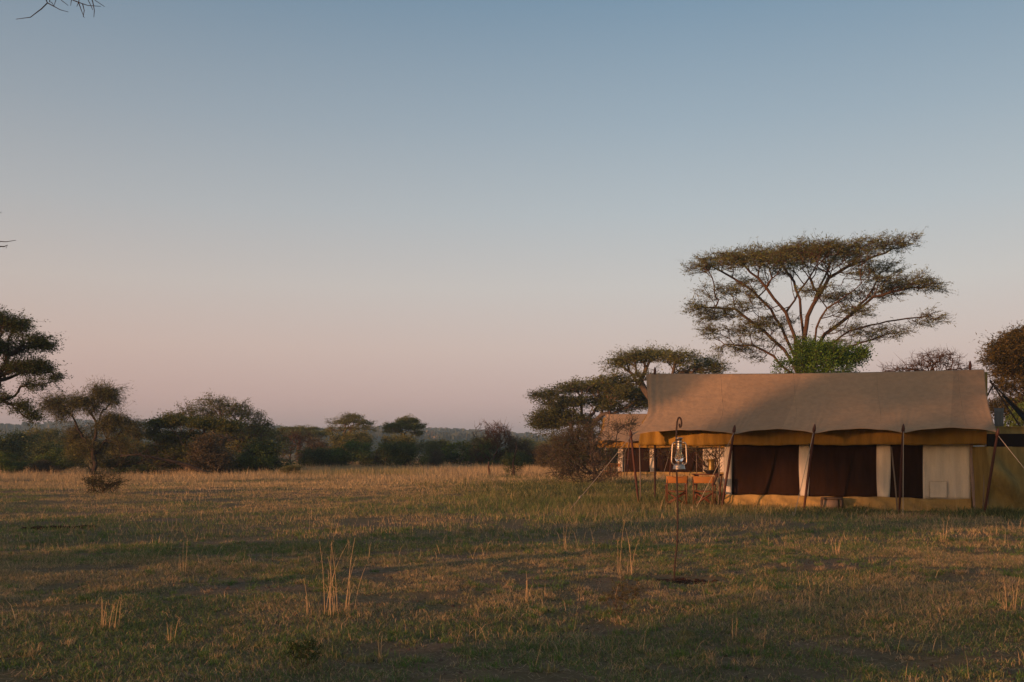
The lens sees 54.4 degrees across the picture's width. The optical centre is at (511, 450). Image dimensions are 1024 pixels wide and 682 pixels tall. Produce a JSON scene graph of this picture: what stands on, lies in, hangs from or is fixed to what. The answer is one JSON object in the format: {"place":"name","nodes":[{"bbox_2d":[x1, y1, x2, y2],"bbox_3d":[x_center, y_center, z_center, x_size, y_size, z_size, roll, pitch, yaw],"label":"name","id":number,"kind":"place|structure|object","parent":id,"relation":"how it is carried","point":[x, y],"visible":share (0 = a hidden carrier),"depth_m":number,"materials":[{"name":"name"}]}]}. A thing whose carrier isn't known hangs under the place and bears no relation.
{"place":"outdoors","nodes":[
{"label":"outdoors","id":0,"kind":"place"},
{"bbox_2d":[22,525,95,529],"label":"soil ridge","id":1,"kind":"structure","parent":0,"point":[34,527],"depth_m":19.92,"materials":[{"name":"brown soil"}]},
{"bbox_2d":[0,419,984,453],"bbox_3d":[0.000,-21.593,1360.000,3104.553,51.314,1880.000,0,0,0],"label":"hills","id":2,"kind":"structure","parent":0,"point":[447,434],"depth_m":698.58,"materials":[{"name":"green plant"}]},
{"bbox_2d":[0,454,1023,681],"bbox_3d":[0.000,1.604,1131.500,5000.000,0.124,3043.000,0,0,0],"label":"ground","id":3,"kind":"structure","parent":0,"point":[567,674],"depth_m":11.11,"materials":[{"name":"green plant"}]},
{"bbox_2d":[0,451,31,474],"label":"bush","id":4,"kind":"object","parent":3,"relation":"on","point":[6,464],"visible":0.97,"depth_m":63.83,"materials":[{"name":"green plant"}]},
{"bbox_2d":[0,428,44,461],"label":"bush","id":5,"kind":"object","parent":3,"relation":"on","point":[13,444],"visible":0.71,"depth_m":82.74,"materials":[{"name":"green plant"}]},
{"bbox_2d":[0,304,73,425],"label":"dark acacia","id":6,"kind":"object","parent":3,"relation":"on","point":[11,327],"visible":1,"depth_m":42.84,"materials":[{"name":"green plant"}]},
{"bbox_2d":[17,425,68,458],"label":"bush","id":7,"kind":"object","parent":3,"relation":"on","point":[56,433],"visible":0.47,"depth_m":94.23,"materials":[{"name":"green plant"}]},
{"bbox_2d":[22,439,67,468],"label":"bush","id":8,"kind":"object","parent":3,"relation":"on","point":[47,446],"visible":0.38,"depth_m":77.92,"materials":[{"name":"green plant"}]},
{"bbox_2d":[26,459,65,473],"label":"bush","id":9,"kind":"object","parent":3,"relation":"on","point":[43,465],"visible":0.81,"depth_m":64.86,"materials":[{"name":"green plant"}]},
{"bbox_2d":[0,0,104,246],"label":"overhanging thorn tree","id":10,"kind":"object","parent":3,"relation":"on","point":[66,11],"visible":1,"depth_m":10.50,"materials":[{"name":"brown plant"}]},
{"bbox_2d":[31,446,85,470],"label":"bush","id":11,"kind":"object","parent":3,"relation":"on","point":[55,454],"visible":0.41,"depth_m":69.94,"materials":[{"name":"green plant"}]},
{"bbox_2d":[60,439,108,473],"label":"bush","id":12,"kind":"object","parent":3,"relation":"on","point":[76,454],"visible":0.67,"depth_m":66.47,"materials":[{"name":"green plant"}]},
{"bbox_2d":[18,375,157,472],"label":"drooping tree","id":13,"kind":"object","parent":3,"relation":"on","point":[99,394],"visible":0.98,"depth_m":65.82,"materials":[{"name":"green plant"}]},
{"bbox_2d":[81,470,131,493],"bbox_3d":[-14.900,1.175,36.495,1.848,1.098,1.757,0,0,0],"label":"shrub","id":14,"kind":"object","parent":3,"relation":"on","point":[99,482],"visible":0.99,"depth_m":36.25,"materials":[{"name":"brown plant"}]},
{"bbox_2d":[92,597,124,629],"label":"dry grass clump","id":15,"kind":"object","parent":3,"relation":"on","point":[106,624],"visible":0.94,"depth_m":8.90,"materials":[{"name":"beige plant"}]},
{"bbox_2d":[98,439,152,470],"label":"bush","id":16,"kind":"object","parent":3,"relation":"on","point":[134,446],"visible":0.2,"depth_m":75.24,"materials":[{"name":"green plant"}]},
{"bbox_2d":[91,453,164,473],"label":"bush","id":17,"kind":"object","parent":3,"relation":"on","point":[132,467],"visible":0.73,"depth_m":67.61,"materials":[{"name":"green plant"}]},
{"bbox_2d":[112,430,151,444],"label":"bush","id":18,"kind":"object","parent":3,"relation":"on","point":[130,438],"visible":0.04,"depth_m":135.72,"materials":[{"name":"green plant"}]},
{"bbox_2d":[111,435,214,473],"bbox_3d":[-22.310,0.240,63.453,6.292,2.853,3.110,0,0,-25],"label":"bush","id":19,"kind":"object","parent":3,"relation":"on","point":[180,463],"visible":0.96,"depth_m":63.14,"materials":[{"name":"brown plant"}]},
{"bbox_2d":[162,616,181,642],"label":"dry grass clump","id":20,"kind":"object","parent":3,"relation":"on","point":[169,639],"visible":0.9,"depth_m":8.40,"materials":[{"name":"beige plant"}]},
{"bbox_2d":[178,538,193,571],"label":"dry grass clump","id":21,"kind":"object","parent":3,"relation":"on","point":[185,563],"visible":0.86,"depth_m":13.35,"materials":[{"name":"beige plant"}]},
{"bbox_2d":[139,409,246,470],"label":"acacia tree","id":22,"kind":"object","parent":3,"relation":"on","point":[168,438],"visible":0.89,"depth_m":67.54,"materials":[{"name":"green plant"}]},
{"bbox_2d":[192,459,217,471],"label":"bush","id":23,"kind":"object","parent":3,"relation":"on","point":[197,464],"visible":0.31,"depth_m":64.83,"materials":[{"name":"green plant"}]},
{"bbox_2d":[184,431,239,473],"bbox_3d":[-19.832,0.240,65.757,4.358,3.091,5.241,0,0,-3],"label":"bush","id":24,"kind":"object","parent":3,"relation":"on","point":[206,452],"visible":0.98,"depth_m":64.79,"materials":[{"name":"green plant"}]},
{"bbox_2d":[154,448,272,472],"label":"bush","id":25,"kind":"object","parent":3,"relation":"on","point":[170,466],"visible":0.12,"depth_m":69.20,"materials":[{"name":"green plant"}]},
{"bbox_2d":[159,388,282,447],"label":"feathery tree","id":26,"kind":"object","parent":3,"relation":"on","point":[230,410],"visible":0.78,"depth_m":73.75,"materials":[{"name":"green plant"}]},
{"bbox_2d":[208,419,299,461],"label":"bush","id":27,"kind":"object","parent":3,"relation":"on","point":[240,442],"visible":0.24,"depth_m":79.63,"materials":[{"name":"green plant"}]},
{"bbox_2d":[231,443,277,472],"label":"bush","id":28,"kind":"object","parent":3,"relation":"on","point":[256,462],"visible":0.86,"depth_m":66.40,"materials":[{"name":"green plant"}]},
{"bbox_2d":[227,452,284,467],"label":"bush","id":29,"kind":"object","parent":3,"relation":"on","point":[243,455],"visible":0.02,"depth_m":75.68,"materials":[{"name":"green plant"}]},
{"bbox_2d":[233,436,295,472],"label":"bush","id":30,"kind":"object","parent":3,"relation":"on","point":[254,454],"visible":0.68,"depth_m":67.33,"materials":[{"name":"green plant"}]},
{"bbox_2d":[277,465,303,474],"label":"bush","id":31,"kind":"object","parent":3,"relation":"on","point":[288,468],"visible":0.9,"depth_m":61.78,"materials":[{"name":"green plant"}]},
{"bbox_2d":[277,427,312,464],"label":"bare bush","id":32,"kind":"object","parent":3,"relation":"on","point":[296,436],"visible":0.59,"depth_m":91.95,"materials":[{"name":"brown plant"}]},
{"bbox_2d":[267,424,334,460],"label":"umbrella acacia","id":33,"kind":"object","parent":3,"relation":"on","point":[315,431],"visible":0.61,"depth_m":123.82,"materials":[{"name":"green plant"}]},
{"bbox_2d":[284,636,323,668],"bbox_3d":[-1.480,1.468,7.135,0.278,0.260,0.265,0,0,-34],"label":"seedling","id":34,"kind":"object","parent":3,"relation":"on","point":[312,642],"visible":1,"depth_m":7.13,"materials":[{"name":"green plant"}]},
{"bbox_2d":[291,435,331,462],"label":"bush","id":35,"kind":"object","parent":3,"relation":"on","point":[318,442],"visible":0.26,"depth_m":98.73,"materials":[{"name":"green plant"}]},
{"bbox_2d":[295,446,335,467],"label":"bush","id":36,"kind":"object","parent":3,"relation":"on","point":[316,457],"visible":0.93,"depth_m":82.97,"materials":[{"name":"green plant"}]},
{"bbox_2d":[298,539,366,618],"bbox_3d":[-1.770,1.235,9.740,0.553,0.751,0.728,0,0,12],"label":"dry grass clump","id":37,"kind":"object","parent":3,"relation":"on","point":[334,608],"visible":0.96,"depth_m":9.76,"materials":[{"name":"beige plant"}]},
{"bbox_2d":[321,428,376,465],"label":"bush","id":38,"kind":"object","parent":3,"relation":"on","point":[338,441],"visible":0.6,"depth_m":91.20,"materials":[{"name":"green plant"}]},
{"bbox_2d":[323,438,377,467],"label":"bush","id":39,"kind":"object","parent":3,"relation":"on","point":[339,457],"visible":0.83,"depth_m":84.37,"materials":[{"name":"green plant"}]},
{"bbox_2d":[323,411,378,462],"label":"umbrella acacia","id":40,"kind":"object","parent":3,"relation":"on","point":[354,418],"visible":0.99,"depth_m":95.37,"materials":[{"name":"green plant"}]},
{"bbox_2d":[0,459,723,490],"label":"tall grass","id":41,"kind":"structure","parent":3,"relation":"on","point":[354,471],"depth_m":56.78,"materials":[{"name":"plant"}]},
{"bbox_2d":[371,449,387,465],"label":"bush","id":42,"kind":"object","parent":3,"relation":"on","point":[378,458],"visible":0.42,"depth_m":89.54,"materials":[{"name":"green plant"}]},
{"bbox_2d":[353,439,407,466],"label":"bush","id":43,"kind":"object","parent":3,"relation":"on","point":[389,452],"visible":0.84,"depth_m":83.15,"materials":[{"name":"green plant"}]},
{"bbox_2d":[373,633,388,661],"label":"dry grass clump","id":44,"kind":"object","parent":3,"relation":"on","point":[378,655],"visible":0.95,"depth_m":7.55,"materials":[{"name":"beige plant"}]},
{"bbox_2d":[380,413,426,438],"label":"umbrella acacia","id":45,"kind":"object","parent":3,"relation":"on","point":[398,425],"visible":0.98,"depth_m":99.25,"materials":[{"name":"green plant"}]},
{"bbox_2d":[379,431,429,462],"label":"bush","id":46,"kind":"object","parent":3,"relation":"on","point":[409,440],"visible":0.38,"depth_m":91.79,"materials":[{"name":"green plant"}]},
{"bbox_2d":[394,440,430,467],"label":"bush","id":47,"kind":"object","parent":3,"relation":"on","point":[404,452],"visible":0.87,"depth_m":82.90,"materials":[{"name":"green plant"}]},
{"bbox_2d":[419,437,451,462],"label":"bush","id":48,"kind":"object","parent":3,"relation":"on","point":[440,444],"visible":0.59,"depth_m":95.33,"materials":[{"name":"green plant"}]},
{"bbox_2d":[425,448,445,466],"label":"bush","id":49,"kind":"object","parent":3,"relation":"on","point":[436,458],"visible":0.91,"depth_m":85.91,"materials":[{"name":"green plant"}]},
{"bbox_2d":[428,439,489,466],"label":"bush","id":50,"kind":"object","parent":3,"relation":"on","point":[454,456],"visible":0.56,"depth_m":91.11,"materials":[{"name":"green plant"}]},
{"bbox_2d":[457,436,500,455],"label":"bush","id":51,"kind":"object","parent":3,"relation":"on","point":[473,442],"visible":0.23,"depth_m":103.22,"materials":[{"name":"green plant"}]},
{"bbox_2d":[463,440,506,465],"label":"bush","id":52,"kind":"object","parent":3,"relation":"on","point":[484,446],"visible":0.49,"depth_m":89.06,"materials":[{"name":"green plant"}]},
{"bbox_2d":[467,418,512,463],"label":"bare bush","id":53,"kind":"object","parent":3,"relation":"on","point":[499,429],"visible":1,"depth_m":87.70,"materials":[{"name":"brown plant"}]},
{"bbox_2d":[485,451,534,467],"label":"bush","id":54,"kind":"object","parent":3,"relation":"on","point":[526,460],"visible":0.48,"depth_m":85.18,"materials":[{"name":"green plant"}]},
{"bbox_2d":[499,448,525,475],"bbox_3d":[-0.022,0.732,62.208,1.579,1.803,1.617,0,0,43],"label":"leafy sapling","id":55,"kind":"object","parent":3,"relation":"on","point":[509,460],"visible":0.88,"depth_m":62.13,"materials":[{"name":"green plant"}]},
{"bbox_2d":[512,444,516,475],"bbox_3d":[0.165,0.593,60.003,0.318,2.222,0.133,0,0,0],"label":"dead tree","id":56,"kind":"object","parent":3,"relation":"on","point":[513,469],"visible":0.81,"depth_m":59.96,"materials":[{"name":"brown wood"}]},
{"bbox_2d":[495,435,542,465],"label":"bush","id":57,"kind":"object","parent":3,"relation":"on","point":[525,446],"visible":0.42,"depth_m":88.39,"materials":[{"name":"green plant"}]},
{"bbox_2d":[507,437,545,450],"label":"bush","id":58,"kind":"object","parent":3,"relation":"on","point":[530,443],"visible":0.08,"depth_m":178.57,"materials":[{"name":"green plant"}]},
{"bbox_2d":[521,573,531,603],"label":"dry grass clump","id":59,"kind":"object","parent":3,"relation":"on","point":[528,597],"visible":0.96,"depth_m":10.49,"materials":[{"name":"beige plant"}]},
{"bbox_2d":[532,442,561,467],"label":"bush","id":60,"kind":"object","parent":3,"relation":"on","point":[540,461],"visible":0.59,"depth_m":79.00,"materials":[{"name":"green plant"}]},
{"bbox_2d":[534,440,589,454],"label":"bush","id":61,"kind":"object","parent":3,"relation":"on","point":[544,442],"visible":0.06,"depth_m":155.09,"materials":[{"name":"green plant"}]},
{"bbox_2d":[560,447,603,463],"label":"bush","id":62,"kind":"object","parent":3,"relation":"on","point":[574,457],"visible":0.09,"depth_m":88.82,"materials":[{"name":"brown plant"}]},
{"bbox_2d":[519,369,647,467],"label":"acacia tree","id":63,"kind":"object","parent":3,"relation":"on","point":[610,398],"visible":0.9,"depth_m":77.42,"materials":[{"name":"green plant"}]},
{"bbox_2d":[538,402,642,483],"bbox_3d":[3.598,-0.112,45.012,4.942,4.273,4.018,0,0,0],"label":"thorn bush","id":64,"kind":"object","parent":3,"relation":"on","point":[580,446],"visible":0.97,"depth_m":44.40,"materials":[{"name":"brown plant"}]},
{"bbox_2d":[576,430,617,463],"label":"bush","id":65,"kind":"object","parent":3,"relation":"on","point":[603,454],"visible":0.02,"depth_m":85.52,"materials":[{"name":"brown plant"}]},
{"bbox_2d":[598,576,647,616],"bbox_3d":[1.063,1.441,9.695,0.431,0.424,0.451,0,0,39],"label":"thorny sapling","id":66,"kind":"object","parent":3,"relation":"on","point":[624,592],"visible":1,"depth_m":9.70,"materials":[{"name":"green plant"}]},
{"bbox_2d":[617,518,636,575],"bbox_3d":[1.373,1.236,12.776,0.416,0.738,0.280,0,0,-29],"label":"dry grass clump","id":67,"kind":"object","parent":3,"relation":"on","point":[619,571],"visible":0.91,"depth_m":12.82,"materials":[{"name":"beige plant"}]},
{"bbox_2d":[559,411,724,477],"bbox_3d":[8.951,-0.327,58.226,11.689,4.106,8.715,0,0,12],"label":"safari tent","id":68,"kind":"object","parent":3,"relation":"on","point":[663,467],"visible":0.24,"depth_m":57.35,"materials":[{"name":"beige fabric"}]},
{"bbox_2d":[584,341,739,399],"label":"acacia tree","id":69,"kind":"object","parent":3,"relation":"on","point":[675,359],"visible":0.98,"depth_m":71.53,"materials":[{"name":"green plant"}]},
{"bbox_2d":[665,476,687,505],"bbox_3d":[4.647,1.160,28.149,0.602,0.882,0.545,0,0,4],"label":"folding chair","id":70,"kind":"object","parent":3,"relation":"on","point":[671,479],"visible":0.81,"depth_m":27.94,"materials":[{"name":"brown wood"}]},
{"bbox_2d":[673,417,681,580],"bbox_3d":[2.082,0.704,12.499,0.115,2.255,0.038,0,0,0],"label":"lantern stake","id":71,"kind":"object","parent":3,"relation":"on","point":[680,426],"visible":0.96,"depth_m":12.49,"materials":[{"name":"metal"}]},
{"bbox_2d":[671,430,686,477],"bbox_3d":[2.090,0.043,12.419,0.156,0.610,0.168,0,0,-42],"label":"storm lantern","id":72,"kind":"object","parent":71,"relation":"hanging from","point":[679,458],"visible":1,"depth_m":12.40,"materials":[{"name":"metal"}]},
{"bbox_2d":[641,445,724,486],"bbox_3d":[7.569,0.538,43.046,4.197,2.579,2.034,0,0,0],"label":"thorn tree","id":73,"kind":"object","parent":3,"relation":"on","point":[704,463],"visible":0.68,"depth_m":42.89,"materials":[{"name":"brown plant"}]},
{"bbox_2d":[647,579,722,584],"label":"loose soil","id":74,"kind":"structure","parent":3,"relation":"on","point":[695,582],"depth_m":12.40,"materials":[{"name":"brown soil"}]},
{"bbox_2d":[363,471,1023,521],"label":"weeds","id":75,"kind":"object","parent":3,"relation":"on","point":[1006,513],"visible":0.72,"depth_m":36.59,"materials":[{"name":"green plant"}]},
{"bbox_2d":[692,476,715,504],"bbox_3d":[5.438,1.160,28.150,0.602,0.882,0.545,0,0,20],"label":"folding chair","id":76,"kind":"object","parent":3,"relation":"on","point":[700,479],"visible":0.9,"depth_m":27.99,"materials":[{"name":"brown wood"}]},
{"bbox_2d":[692,474,723,501],"bbox_3d":[5.851,1.154,29.685,0.860,0.904,0.544,0,0,26],"label":"camp table","id":77,"kind":"object","parent":3,"relation":"on","point":[721,475],"visible":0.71,"depth_m":29.55,"materials":[{"name":"brown wood"}]},
{"bbox_2d":[703,470,717,473],"bbox_3d":[5.914,0.641,29.655,0.470,0.118,0.470,0,0,0],"label":"wash bowl","id":78,"kind":"object","parent":77,"relation":"on","point":[709,471],"visible":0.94,"depth_m":29.51,"materials":[{"name":"ceramic"}]},
{"bbox_2d":[705,459,717,469],"bbox_3d":[5.942,0.461,29.655,0.297,0.428,0.259,0,0,-41],"label":"water jug","id":79,"kind":"object","parent":78,"relation":"in","point":[711,464],"visible":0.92,"depth_m":29.57,"materials":[{"name":"gold metal"}]},
{"bbox_2d":[731,619,741,639],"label":"dry grass clump","id":80,"kind":"object","parent":3,"relation":"on","point":[736,629],"visible":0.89,"depth_m":8.61,"materials":[{"name":"beige plant"}]},
{"bbox_2d":[564,361,1023,515],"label":"safari tent","id":81,"kind":"object","parent":3,"relation":"on","point":[900,440],"visible":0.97,"depth_m":27.34,"materials":[{"name":"beige fabric"}]},
{"bbox_2d":[675,227,955,372],"bbox_3d":[18.574,-6.106,62.599,16.269,15.841,10.561,0,0,-23],"label":"acacia tree","id":82,"kind":"object","parent":3,"relation":"on","point":[785,257],"visible":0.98,"depth_m":61.65,"materials":[{"name":"green plant"}]},
{"bbox_2d":[769,331,877,372],"bbox_3d":[13.743,-1.777,44.041,4.153,7.159,3.879,0,0,37],"label":"leafy bush","id":83,"kind":"object","parent":3,"relation":"on","point":[824,354],"visible":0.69,"depth_m":43.73,"materials":[{"name":"green plant"}]},
{"bbox_2d":[820,497,843,508],"bbox_3d":[8.616,1.432,26.815,0.555,0.335,0.360,0,0,26],"label":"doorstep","id":84,"kind":"object","parent":3,"relation":"on","point":[826,501],"visible":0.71,"depth_m":26.69,"materials":[{"name":"brown wood"}]},
{"bbox_2d":[828,532,843,554],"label":"dry grass clump","id":85,"kind":"object","parent":3,"relation":"on","point":[839,552],"visible":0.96,"depth_m":15.33,"materials":[{"name":"beige plant"}]},
{"bbox_2d":[877,344,974,371],"bbox_3d":[24.823,-2.329,59.879,6.358,8.279,3.368,0,0,0],"label":"bare tree","id":86,"kind":"object","parent":3,"relation":"on","point":[940,358],"visible":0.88,"depth_m":59.80,"materials":[{"name":"brown plant"}]},
{"bbox_2d":[935,517,948,541],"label":"dry grass clump","id":87,"kind":"object","parent":3,"relation":"on","point":[943,535],"visible":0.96,"depth_m":17.06,"materials":[{"name":"beige plant"}]},
{"bbox_2d":[968,320,1023,425],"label":"russet tree","id":88,"kind":"object","parent":3,"relation":"on","point":[1005,354],"visible":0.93,"depth_m":49.84,"materials":[{"name":"brown plant"}]},
{"bbox_2d":[971,426,1023,511],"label":"washroom screen","id":89,"kind":"object","parent":3,"relation":"on","point":[1007,485],"visible":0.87,"depth_m":25.08,"materials":[{"name":"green fabric"}]},
{"bbox_2d":[988,379,1023,425],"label":"shower tripod","id":90,"kind":"object","parent":3,"relation":"on","point":[1018,410],"visible":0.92,"depth_m":31.28,"materials":[{"name":"brown wood"}]},
{"bbox_2d":[992,386,1003,425],"bbox_3d":[15.060,-1.368,30.834,0.299,1.352,0.356,0,0,0],"label":"shower bucket","id":91,"kind":"object","parent":90,"relation":"hanging from","point":[998,416],"visible":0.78,"depth_m":30.70,"materials":[{"name":"grey metal"}]},
{"bbox_2d":[999,577,1019,610],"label":"dry grass clump","id":92,"kind":"object","parent":3,"relation":"on","point":[1006,607],"visible":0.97,"depth_m":9.80,"materials":[{"name":"beige plant"}]},
{"bbox_2d":[1004,396,1023,425],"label":"bush","id":93,"kind":"object","parent":3,"relation":"on","point":[1015,414],"visible":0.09,"depth_m":41.38,"materials":[{"name":"green plant"}]},
{"bbox_2d":[0,0,1023,438],"label":"sky","id":94,"kind":"structure","parent":0,"point":[442,213],"materials":[{"name":"blue"}]}
]}

